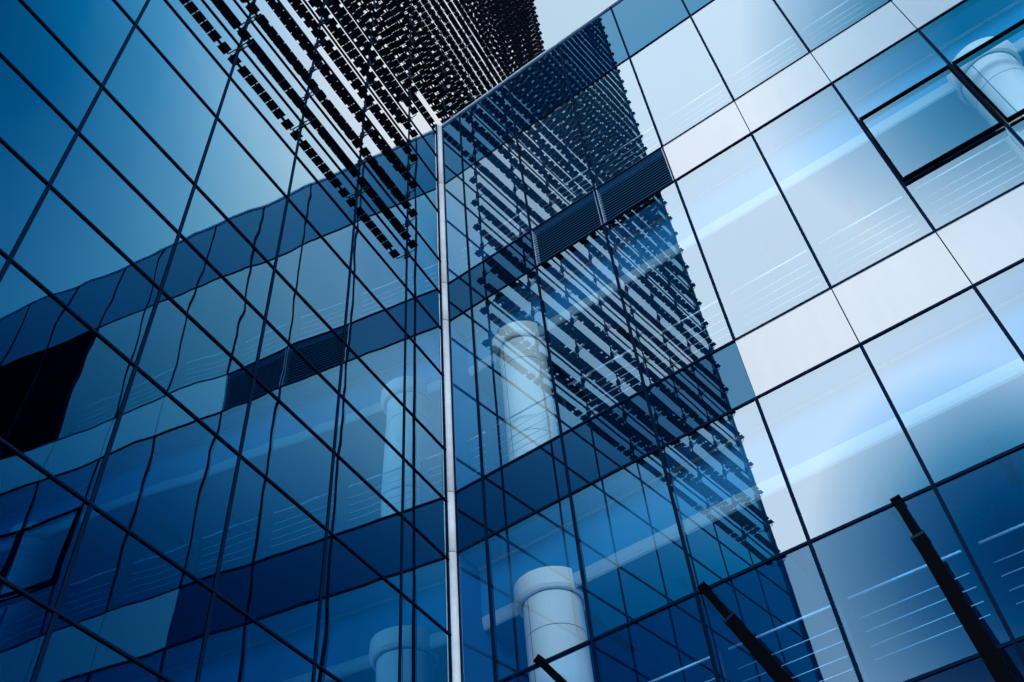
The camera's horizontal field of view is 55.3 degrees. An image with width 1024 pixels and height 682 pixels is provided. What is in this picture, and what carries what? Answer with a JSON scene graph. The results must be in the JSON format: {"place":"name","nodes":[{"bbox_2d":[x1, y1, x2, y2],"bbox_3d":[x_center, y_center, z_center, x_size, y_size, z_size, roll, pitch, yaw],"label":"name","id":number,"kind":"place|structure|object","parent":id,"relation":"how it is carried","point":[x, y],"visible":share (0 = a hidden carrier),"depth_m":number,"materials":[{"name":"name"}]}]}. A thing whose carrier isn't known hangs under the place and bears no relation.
{"place":"outdoors","nodes":[
{"label":"outdoors","id":0,"kind":"place"},
{"bbox_2d":[534,0,615,49],"label":"sky","id":1,"kind":"structure","parent":0,"point":[557,19],"materials":[{"name":"blue"}]},
{"label":"ground","id":2,"kind":"structure","parent":0,"visible":0},
{"bbox_2d":[0,0,538,681],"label":"glass tower","id":3,"kind":"structure","parent":2,"relation":"on","point":[222,452],"depth_m":8.52,"materials":[{"name":"glass"}]},
{"bbox_2d":[210,0,545,257],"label":"louvre screen","id":4,"kind":"object","parent":3,"relation":"attached to","point":[227,13],"visible":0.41,"depth_m":16.41,"materials":[{"name":"metal"}]},
{"bbox_2d":[441,0,1023,681],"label":"office block","id":5,"kind":"structure","parent":2,"relation":"on","point":[737,304],"depth_m":11.18,"materials":[{"name":"blue glass"}]},
{"bbox_2d":[436,125,462,681],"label":"corner pipe","id":6,"kind":"object","parent":5,"relation":"attached to","point":[456,674],"visible":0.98,"depth_m":12.13,"materials":[{"name":"metal"}]},
{"bbox_2d":[533,654,566,681],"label":"telescopic strut","id":7,"kind":"object","parent":5,"relation":"attached to","point":[548,669],"visible":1,"depth_m":9.03,"materials":[{"name":"black metal"}]},
{"bbox_2d":[697,581,794,681],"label":"telescopic strut","id":8,"kind":"object","parent":5,"relation":"attached to","point":[773,668],"visible":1,"depth_m":7.74,"materials":[{"name":"black metal"}]},
{"bbox_2d":[859,64,1008,190],"bbox_3d":[4.489,-2.337,10.546,1.069,1.446,0.158,-31,-53,20],"label":"opening window","id":9,"kind":"structure","parent":5,"relation":"in","point":[1002,133],"depth_m":10.13,"materials":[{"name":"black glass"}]},
{"bbox_2d":[890,494,1018,681],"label":"telescopic strut","id":10,"kind":"object","parent":5,"relation":"attached to","point":[995,662],"visible":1,"depth_m":6.71,"materials":[{"name":"black metal"}]},
{"bbox_2d":[952,19,1023,131],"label":"opening window","id":11,"kind":"structure","parent":5,"relation":"in","point":[1014,29],"depth_m":10.65,"materials":[{"name":"black glass"}]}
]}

